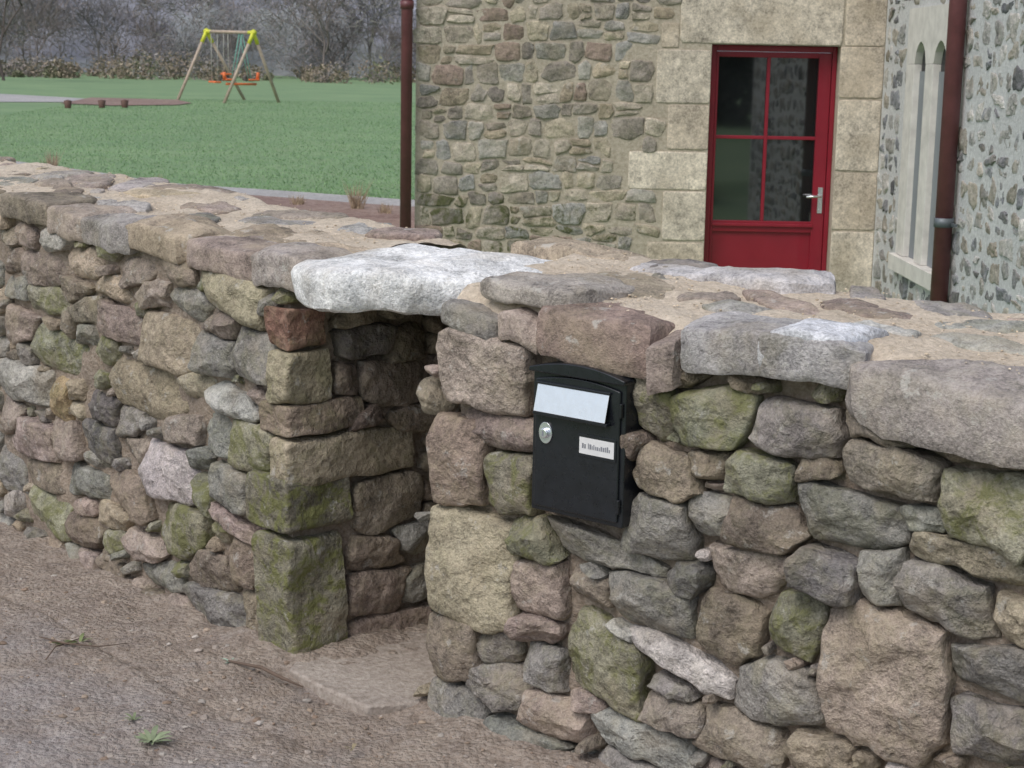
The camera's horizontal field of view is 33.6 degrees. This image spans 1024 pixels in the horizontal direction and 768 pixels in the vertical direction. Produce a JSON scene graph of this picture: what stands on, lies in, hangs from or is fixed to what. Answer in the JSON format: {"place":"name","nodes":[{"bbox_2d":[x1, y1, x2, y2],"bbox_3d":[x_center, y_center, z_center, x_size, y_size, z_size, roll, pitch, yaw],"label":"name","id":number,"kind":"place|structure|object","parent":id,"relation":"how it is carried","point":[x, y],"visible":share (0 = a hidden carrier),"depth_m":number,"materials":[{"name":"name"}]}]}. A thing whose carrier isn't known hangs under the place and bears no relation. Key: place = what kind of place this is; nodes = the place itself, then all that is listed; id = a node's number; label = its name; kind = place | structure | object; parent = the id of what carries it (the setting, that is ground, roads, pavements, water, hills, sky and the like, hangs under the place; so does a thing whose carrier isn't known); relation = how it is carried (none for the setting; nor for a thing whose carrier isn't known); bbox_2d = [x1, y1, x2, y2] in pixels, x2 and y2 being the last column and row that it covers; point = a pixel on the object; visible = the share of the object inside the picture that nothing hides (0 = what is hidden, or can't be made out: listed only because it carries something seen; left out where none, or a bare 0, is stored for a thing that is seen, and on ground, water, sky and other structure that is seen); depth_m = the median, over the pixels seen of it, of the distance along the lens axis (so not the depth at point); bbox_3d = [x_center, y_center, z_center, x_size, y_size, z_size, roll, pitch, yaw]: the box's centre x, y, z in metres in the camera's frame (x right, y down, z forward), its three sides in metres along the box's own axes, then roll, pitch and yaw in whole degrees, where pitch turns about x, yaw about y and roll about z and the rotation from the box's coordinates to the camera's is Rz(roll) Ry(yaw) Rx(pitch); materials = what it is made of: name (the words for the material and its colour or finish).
{"place":"outdoors","nodes":[
{"label":"outdoors","id":0,"kind":"place"},
{"bbox_2d":[0,94,84,101],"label":"gravel path","id":1,"kind":"structure","parent":0,"point":[15,98],"depth_m":57.57,"materials":[{"name":"grey gravel"}]},
{"bbox_2d":[0,72,415,199],"bbox_3d":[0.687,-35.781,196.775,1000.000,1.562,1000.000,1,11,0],"label":"ground","id":2,"kind":"structure","parent":0,"point":[288,88],"depth_m":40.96,"materials":[{"name":"green plant"}]},
{"bbox_2d":[0,0,22,80],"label":"bare tree","id":3,"kind":"object","parent":2,"relation":"on","point":[4,30],"visible":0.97,"depth_m":89.96,"materials":[{"name":"plant"}]},
{"bbox_2d":[64,100,71,107],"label":"plant pot","id":4,"kind":"object","parent":2,"relation":"on","point":[67,103],"visible":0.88,"depth_m":50.62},
{"bbox_2d":[98,100,105,107],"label":"plant pot","id":5,"kind":"object","parent":2,"relation":"on","point":[101,103],"visible":0.85,"depth_m":51.30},
{"bbox_2d":[121,99,128,107],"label":"plant pot","id":6,"kind":"object","parent":2,"relation":"on","point":[124,103],"visible":0.79,"depth_m":51.77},
{"bbox_2d":[72,97,189,104],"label":"planting bed","id":7,"kind":"object","parent":2,"relation":"on","point":[116,101],"visible":0.86,"depth_m":56.49,"materials":[{"name":"brown soil"}]},
{"bbox_2d":[176,42,202,99],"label":"leg","id":8,"kind":"object","parent":2,"relation":"on","point":[189,71],"visible":0.75,"depth_m":59.62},
{"bbox_2d":[200,28,208,42],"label":"yellow bracket","id":9,"kind":"object","parent":8,"relation":"attached to","point":[203,38],"visible":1,"depth_m":59.87,"materials":[{"name":"plastic"}]},
{"bbox_2d":[0,0,415,80],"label":"distant woodland","id":10,"kind":"object","parent":2,"relation":"on","point":[34,23],"visible":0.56,"depth_m":116.25,"materials":[{"name":"grey plant"}]},
{"bbox_2d":[0,49,415,84],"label":"field hedge","id":11,"kind":"object","parent":2,"relation":"on","point":[134,69],"visible":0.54,"depth_m":102.88,"materials":[{"name":"brown plant"}]},
{"bbox_2d":[0,219,428,620],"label":"mortar","id":12,"kind":"object","parent":2,"relation":"on","point":[93,363],"visible":0.09,"depth_m":5.10,"materials":[{"name":"concrete"}]},
{"bbox_2d":[0,220,300,630],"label":"rubble stones","id":13,"kind":"object","parent":12,"relation":"on","point":[230,340],"visible":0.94,"depth_m":5.12,"materials":[{"name":"grey stone"}]},
{"bbox_2d":[0,160,467,254],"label":"sand bedding","id":14,"kind":"object","parent":12,"relation":"on","point":[210,196],"visible":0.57,"depth_m":5.43,"materials":[{"name":"beige sand"}]},
{"bbox_2d":[212,42,244,99],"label":"leg","id":15,"kind":"object","parent":2,"relation":"on","point":[226,68],"visible":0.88,"depth_m":60.58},
{"bbox_2d":[204,28,213,42],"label":"yellow bracket","id":16,"kind":"object","parent":15,"relation":"attached to","point":[210,38],"visible":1,"depth_m":60.02,"materials":[{"name":"plastic"}]},
{"bbox_2d":[223,43,249,102],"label":"leg","id":17,"kind":"object","parent":2,"relation":"on","point":[236,73],"visible":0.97,"depth_m":57.38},
{"bbox_2d":[247,29,255,44],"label":"yellow bracket","id":18,"kind":"object","parent":17,"relation":"attached to","point":[250,39],"visible":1,"depth_m":57.54,"materials":[{"name":"plastic"}]},
{"bbox_2d":[256,44,279,102],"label":"leg","id":19,"kind":"object","parent":2,"relation":"on","point":[268,73],"visible":0.91,"depth_m":58.28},
{"bbox_2d":[251,30,258,44],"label":"yellow bracket","id":20,"kind":"object","parent":19,"relation":"attached to","point":[255,38],"visible":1,"depth_m":57.69,"materials":[{"name":"plastic"}]},
{"bbox_2d":[250,195,414,227],"bbox_3d":[-6.436,-3.026,25.169,23.464,0.188,5.487,9,13,37],"label":"planting bed","id":21,"kind":"object","parent":2,"relation":"on","point":[370,212],"visible":0.08,"depth_m":21.94,"materials":[{"name":"brown soil"}]},
{"bbox_2d":[288,194,305,204],"bbox_3d":[-2.830,-2.428,22.334,0.251,0.164,0.222,1,11,0],"label":"dry shrub","id":22,"kind":"object","parent":21,"relation":"on","point":[299,201],"visible":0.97,"depth_m":22.34,"materials":[{"name":"beige plant"}]},
{"bbox_2d":[342,179,372,208],"bbox_3d":[-1.997,-2.453,21.905,0.429,0.415,0.430,1,11,0],"label":"dry shrub","id":23,"kind":"object","parent":21,"relation":"on","point":[355,203],"visible":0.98,"depth_m":21.93,"materials":[{"name":"beige plant"}]},
{"bbox_2d":[376,203,392,213],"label":"dry shrub","id":24,"kind":"object","parent":21,"relation":"on","point":[384,210],"visible":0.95,"depth_m":21.43,"materials":[{"name":"beige plant"}]},
{"bbox_2d":[245,306,447,653],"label":"niche quoin stones","id":25,"kind":"object","parent":2,"relation":"on","point":[311,596],"visible":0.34,"depth_m":4.63,"materials":[{"name":"stone"}]},
{"bbox_2d":[289,631,435,715],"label":"niche floor","id":26,"kind":"structure","parent":2,"relation":"on","point":[383,681],"depth_m":4.46,"materials":[{"name":"brown stone"}]},
{"bbox_2d":[400,0,412,227],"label":"downpipe","id":27,"kind":"object","parent":2,"relation":"on","point":[406,113],"depth_m":13.42,"materials":[{"name":"brown metal"}]},
{"bbox_2d":[400,1,413,8],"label":"pipe collar","id":28,"kind":"object","parent":27,"relation":"attached to","point":[406,4],"visible":1,"depth_m":13.25,"materials":[{"name":"red metal"}]},
{"bbox_2d":[415,39,711,255],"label":"wall","id":29,"kind":"structure","parent":2,"relation":"on","point":[621,148],"depth_m":13.57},
{"bbox_2d":[413,0,681,252],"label":"facade rubble","id":30,"kind":"object","parent":29,"relation":"attached to","point":[625,128],"visible":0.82,"depth_m":13.53,"materials":[{"name":"stone"}]},
{"bbox_2d":[416,0,887,46],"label":"wall over door","id":31,"kind":"structure","parent":29,"relation":"on","point":[628,22],"depth_m":13.40,"materials":[{"name":"beige stone"}]},
{"bbox_2d":[713,57,818,221],"bbox_3d":[2.048,-1.976,13.738,0.808,1.313,0.008,1,11,0],"label":"door glass","id":32,"kind":"object","parent":31,"relation":"attached to","point":[741,111],"visible":1,"depth_m":13.73,"materials":[{"name":"clear glass"}]},
{"bbox_2d":[708,51,718,262],"bbox_3d":[1.630,-1.669,13.793,0.020,2.033,0.060,1,11,0],"label":"door stile","id":33,"kind":"object","parent":32,"relation":"attached to","point":[714,149],"depth_m":13.73,"materials":[{"name":"red paint"}]},
{"bbox_2d":[716,135,763,138],"bbox_3d":[1.840,-1.997,13.730,0.387,0.028,0.041,1,11,0],"label":"glazing bar","id":34,"kind":"object","parent":32,"relation":"attached to","point":[738,137],"visible":1,"depth_m":13.71,"materials":[{"name":"red paint"}]},
{"bbox_2d":[711,223,812,227],"bbox_3d":[2.034,-1.294,13.823,0.822,0.025,0.020,1,11,0],"label":"panel moulding","id":35,"kind":"object","parent":32,"relation":"attached to","point":[764,225],"visible":1,"depth_m":13.81,"materials":[{"name":"red paint"}]},
{"bbox_2d":[760,58,770,220],"bbox_3d":[2.047,-1.975,13.733,0.028,1.307,0.042,1,11,0],"label":"glazing bar vertical","id":36,"kind":"object","parent":32,"relation":"attached to","point":[765,139],"visible":1,"depth_m":13.71,"materials":[{"name":"red paint"}]},
{"bbox_2d":[767,136,814,139],"bbox_3d":[2.255,-1.989,13.730,0.387,0.028,0.041,1,11,0],"label":"glazing bar","id":37,"kind":"object","parent":32,"relation":"attached to","point":[789,138],"visible":1,"depth_m":13.71,"materials":[{"name":"red paint"}]},
{"bbox_2d":[808,53,831,270],"bbox_3d":[2.492,-1.652,13.793,0.099,2.033,0.060,1,11,0],"label":"door stile","id":38,"kind":"object","parent":32,"relation":"attached to","point":[821,135],"depth_m":13.73,"materials":[{"name":"red paint"}]},
{"bbox_2d":[817,187,822,212],"bbox_3d":[2.501,-1.490,13.790,0.040,0.210,0.006,1,11,0],"label":"handle plate","id":39,"kind":"object","parent":32,"relation":"attached to","point":[819,202],"visible":1,"depth_m":13.79,"materials":[{"name":"metal"}]},
{"bbox_2d":[806,195,821,197],"bbox_3d":[2.446,-1.517,13.752,0.130,0.025,0.059,1,11,0],"label":"door handle","id":40,"kind":"object","parent":39,"relation":"attached to","point":[818,196],"visible":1,"depth_m":13.73,"materials":[{"name":"silver metal"}]},
{"bbox_2d":[413,327,1023,767],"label":"rubble stones","id":41,"kind":"object","parent":2,"relation":"on","point":[875,687],"visible":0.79,"depth_m":3.65,"materials":[{"name":"grey stone"}]},
{"bbox_2d":[460,355,1023,767],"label":"mortar","id":42,"kind":"object","parent":2,"relation":"on","point":[800,390],"visible":0.07,"depth_m":3.58,"materials":[{"name":"brown concrete"}]},
{"bbox_2d":[0,186,1023,468],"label":"cap stones","id":43,"kind":"object","parent":42,"relation":"on","point":[972,410],"visible":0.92,"depth_m":3.88,"materials":[{"name":"grey stone"}]},
{"bbox_2d":[0,157,1023,354],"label":"bedded flat stones","id":44,"kind":"object","parent":42,"relation":"on","point":[654,285],"visible":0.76,"depth_m":4.20,"materials":[{"name":"brown stone"}]},
{"bbox_2d":[529,360,643,528],"bbox_3d":[0.181,0.124,3.860,0.271,0.355,0.156,10,14,39],"label":"letterbox","id":45,"kind":"object","parent":42,"relation":"on","point":[585,417],"visible":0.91,"depth_m":3.80,"materials":[{"name":"black metal"}]},
{"bbox_2d":[534,377,620,522],"bbox_3d":[0.145,0.141,3.820,0.239,0.311,0.007,10,14,39],"label":"door panel","id":46,"kind":"structure","parent":45,"relation":"in","point":[564,480],"depth_m":3.82,"materials":[{"name":"black metal"}]},
{"bbox_2d":[457,253,1023,365],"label":"sand bedding","id":47,"kind":"object","parent":42,"relation":"on","point":[906,348],"visible":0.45,"depth_m":3.79,"materials":[{"name":"beige sand"}]},
{"bbox_2d":[0,161,1023,373],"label":"loose grit","id":48,"kind":"object","parent":47,"relation":"on","point":[923,356],"visible":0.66,"depth_m":4.01,"materials":[{"name":"gravel"}]},
{"bbox_2d":[628,0,886,291],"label":"dressed stone surround","id":49,"kind":"object","parent":2,"relation":"on","point":[683,76],"visible":0.85,"depth_m":13.51,"materials":[{"name":"stone"}]},
{"bbox_2d":[703,44,716,261],"bbox_3d":[1.591,-1.690,13.789,0.053,2.094,0.100,1,11,0],"label":"door frame","id":50,"kind":"object","parent":49,"relation":"attached to","point":[710,150],"visible":0.42,"depth_m":13.71,"materials":[{"name":"red wood"}]},
{"bbox_2d":[717,45,832,52],"bbox_3d":[2.101,-2.685,13.601,0.927,0.048,0.100,1,11,0],"label":"door frame head","id":51,"kind":"object","parent":49,"relation":"attached to","point":[767,48],"depth_m":13.55},
{"bbox_2d":[821,47,837,270],"bbox_3d":[2.563,-1.671,13.789,0.036,2.094,0.100,1,11,0],"label":"door frame","id":52,"kind":"object","parent":49,"relation":"attached to","point":[829,157],"visible":0.56,"depth_m":13.71,"materials":[{"name":"red wood"}]},
{"bbox_2d":[826,46,884,282],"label":"wall","id":53,"kind":"structure","parent":2,"relation":"on","point":[833,170],"depth_m":13.62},
{"bbox_2d":[871,0,912,294],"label":"wing wall","id":54,"kind":"structure","parent":2,"relation":"on","point":[903,14],"depth_m":13.15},
{"bbox_2d":[873,0,1023,313],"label":"wing rubble","id":55,"kind":"object","parent":54,"relation":"attached to","point":[982,113],"visible":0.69,"depth_m":10.59,"materials":[{"name":"grey stone"}]},
{"bbox_2d":[895,64,921,256],"bbox_3d":[3.072,-1.655,12.599,0.320,1.405,0.254,1,11,0],"label":"window jamb","id":56,"kind":"object","parent":55,"relation":"attached to","point":[907,157],"depth_m":12.54,"materials":[{"name":"beige stone"}]},
{"bbox_2d":[895,274,929,299],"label":"wing wall","id":57,"kind":"structure","parent":2,"relation":"on","point":[913,290],"depth_m":12.32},
{"bbox_2d":[888,253,931,290],"bbox_3d":[3.036,-0.795,12.151,0.360,0.118,1.552,1,11,0],"label":"window sill","id":58,"kind":"structure","parent":57,"relation":"on","point":[911,270],"depth_m":12.19,"materials":[{"name":"beige stone"}]},
{"bbox_2d":[913,64,940,265],"bbox_3d":[3.070,-1.547,12.025,0.320,1.405,0.231,1,11,0],"label":"window mullion","id":59,"kind":"structure","parent":58,"relation":"on","point":[929,113],"depth_m":11.97},
{"bbox_2d":[948,0,1023,313],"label":"wing wall","id":60,"kind":"structure","parent":2,"relation":"on","point":[1015,122],"depth_m":10.40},
{"bbox_2d":[16,161,414,205],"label":"gravel path","id":61,"kind":"structure","parent":0,"point":[320,196],"depth_m":23.63,"materials":[{"name":"grey gravel"}]},
{"bbox_2d":[39,147,63,165],"bbox_3d":[-7.454,-3.630,27.306,0.486,0.382,0.362,1,11,0],"label":"dry shrub","id":62,"kind":"object","parent":61,"relation":"on","point":[50,160],"visible":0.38,"depth_m":27.33,"materials":[{"name":"beige plant"}]},
{"bbox_2d":[0,522,609,767],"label":"dirt road","id":63,"kind":"structure","parent":0,"point":[34,559],"depth_m":4.34,"materials":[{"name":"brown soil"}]},
{"bbox_2d":[45,636,84,659],"bbox_3d":[-1.229,0.717,4.643,0.023,0.012,0.198,4,11,16],"label":"twig","id":64,"kind":"object","parent":63,"relation":"on","point":[59,645],"visible":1,"depth_m":4.63,"materials":[{"name":"brown wood"}]},
{"bbox_2d":[64,633,92,642],"bbox_3d":[-1.204,0.710,4.696,0.078,0.019,0.069,-6,13,-32],"label":"weed","id":65,"kind":"object","parent":63,"relation":"on","point":[81,637],"visible":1,"depth_m":4.70,"materials":[{"name":"green plant"}]},
{"bbox_2d":[39,636,126,646],"bbox_3d":[-1.194,0.710,4.678,0.259,0.013,0.061,3,11,9],"label":"twig","id":66,"kind":"object","parent":63,"relation":"on","point":[76,643],"visible":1,"depth_m":4.66,"materials":[{"name":"brown wood"}]},
{"bbox_2d":[124,712,140,719],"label":"weed","id":67,"kind":"object","parent":63,"relation":"on","point":[134,716],"visible":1,"depth_m":4.17,"materials":[{"name":"green plant"}]},
{"bbox_2d":[135,725,171,744],"bbox_3d":[-0.852,0.839,4.032,0.089,0.024,0.096,-3,11,-20],"label":"weed","id":68,"kind":"object","parent":63,"relation":"on","point":[153,737],"visible":1,"depth_m":4.04,"materials":[{"name":"green plant"}]},
{"bbox_2d":[228,660,303,687],"bbox_3d":[-0.647,0.758,4.479,0.289,0.016,0.018,10,14,39],"label":"twig","id":69,"kind":"object","parent":63,"relation":"on","point":[267,671],"visible":1,"depth_m":4.47,"materials":[{"name":"brown wood"}]},
{"bbox_2d":[344,743,356,750],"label":"weed","id":70,"kind":"object","parent":63,"relation":"on","point":[353,746],"visible":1,"depth_m":4.02,"materials":[{"name":"green plant"}]},
{"bbox_2d":[0,0,806,77],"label":"wooded hillside","id":71,"kind":"structure","parent":0,"point":[80,59],"depth_m":129.29,"materials":[{"name":"grey plant"}]},
{"bbox_2d":[711,231,809,269],"bbox_3d":[2.029,-1.016,13.922,0.810,0.477,0.025,1,11,0],"label":"door panel","id":72,"kind":"structure","parent":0,"point":[761,249],"depth_m":13.89,"materials":[{"name":"red wood"}]},
{"bbox_2d":[712,220,810,232],"bbox_3d":[2.034,-1.289,13.864,0.802,0.090,0.058,1,11,0],"label":"door lock rail","id":73,"kind":"object","parent":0,"point":[763,229],"depth_m":13.84,"materials":[{"name":"red wood"}]},
{"bbox_2d":[719,51,819,58],"bbox_3d":[2.060,-2.639,13.611,0.802,0.043,0.058,1,11,0],"label":"door top rail","id":74,"kind":"object","parent":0,"point":[766,54],"depth_m":13.58,"materials":[{"name":"red wood"}]},
{"bbox_3d":[6.081,-6.750,8.988,6.700,3.000,7.800,1,11,0],"label":"wing","id":75,"kind":"object","parent":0,"visible":0},
{"bbox_2d":[907,3,948,63],"bbox_3d":[3.087,-2.432,11.844,0.320,0.398,1.452,1,11,0],"label":"window head","id":76,"kind":"object","parent":75,"relation":"attached to","point":[927,31],"depth_m":11.95},
{"bbox_2d":[909,71,924,258],"bbox_3d":[2.960,-1.578,12.311,0.010,1.355,0.336,1,11,0],"label":"blind","id":77,"kind":"object","parent":76,"relation":"attached to","point":[916,164],"visible":0.45,"depth_m":12.40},
{"bbox_2d":[922,48,945,71],"bbox_3d":[2.972,-1.650,11.991,0.010,1.615,1.452,1,11,0],"label":"lancet glass","id":78,"kind":"object","parent":76,"relation":"attached to","point":[942,63],"visible":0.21,"depth_m":11.75,"materials":[{"name":"black glass"}]},
{"bbox_2d":[927,72,944,267],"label":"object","id":79,"kind":"object","parent":76,"relation":"attached to","point":[935,165],"visible":0.45,"depth_m":11.84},
{"bbox_2d":[913,0,948,8],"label":"wing wall","id":80,"kind":"structure","parent":75,"relation":"attached to","point":[924,3],"depth_m":12.06,"materials":[{"name":"grey stone"}]},
{"bbox_2d":[930,0,967,302],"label":"downpipe","id":81,"kind":"object","parent":75,"relation":"attached to","point":[953,76],"depth_m":11.05,"materials":[{"name":"brown metal"}]},
{"bbox_3d":[2.891,-1.043,11.131,0.020,0.020,0.152,1,11,0],"label":"pipe bracket","id":82,"kind":"object","parent":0,"visible":0},
{"bbox_2d":[933,217,953,227],"bbox_3d":[2.846,-1.065,11.192,0.132,0.060,0.132,1,11,0],"label":"pipe collar","id":83,"kind":"object","parent":82,"relation":"attached to","point":[941,223],"visible":0.96,"depth_m":11.14,"materials":[{"name":"metal"}]},
{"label":"yellow beam end","id":84,"kind":"object","parent":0,"visible":0},
{"bbox_2d":[209,30,246,33],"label":"top beam","id":85,"kind":"structure","parent":84,"relation":"on","point":[228,31],"depth_m":58.76,"materials":[{"name":"beige wood"}]},
{"bbox_2d":[211,42,211,80],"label":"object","id":86,"kind":"object","parent":85,"relation":"hanging from","point":[211,61],"visible":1,"depth_m":59.91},
{"bbox_2d":[217,33,217,80],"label":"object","id":87,"kind":"object","parent":85,"relation":"hanging from","point":[217,56],"visible":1,"depth_m":59.56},
{"bbox_2d":[223,33,223,62],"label":"swing rope","id":88,"kind":"object","parent":85,"relation":"hanging from","point":[223,47],"visible":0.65,"depth_m":59.19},
{"bbox_2d":[231,35,238,78],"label":"glider rod","id":89,"kind":"object","parent":85,"relation":"attached to","point":[235,55],"visible":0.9,"depth_m":58.34,"materials":[{"name":"green plastic"}]},
{"bbox_2d":[226,83,256,84],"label":"glider bar","id":90,"kind":"object","parent":85,"relation":"hanging from","point":[242,83],"visible":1,"depth_m":58.57,"materials":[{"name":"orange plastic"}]},
{"bbox_2d":[239,34,248,80],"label":"glider rod","id":91,"kind":"object","parent":85,"relation":"attached to","point":[244,58],"visible":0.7,"depth_m":58.59,"materials":[{"name":"green plastic"}]}
]}

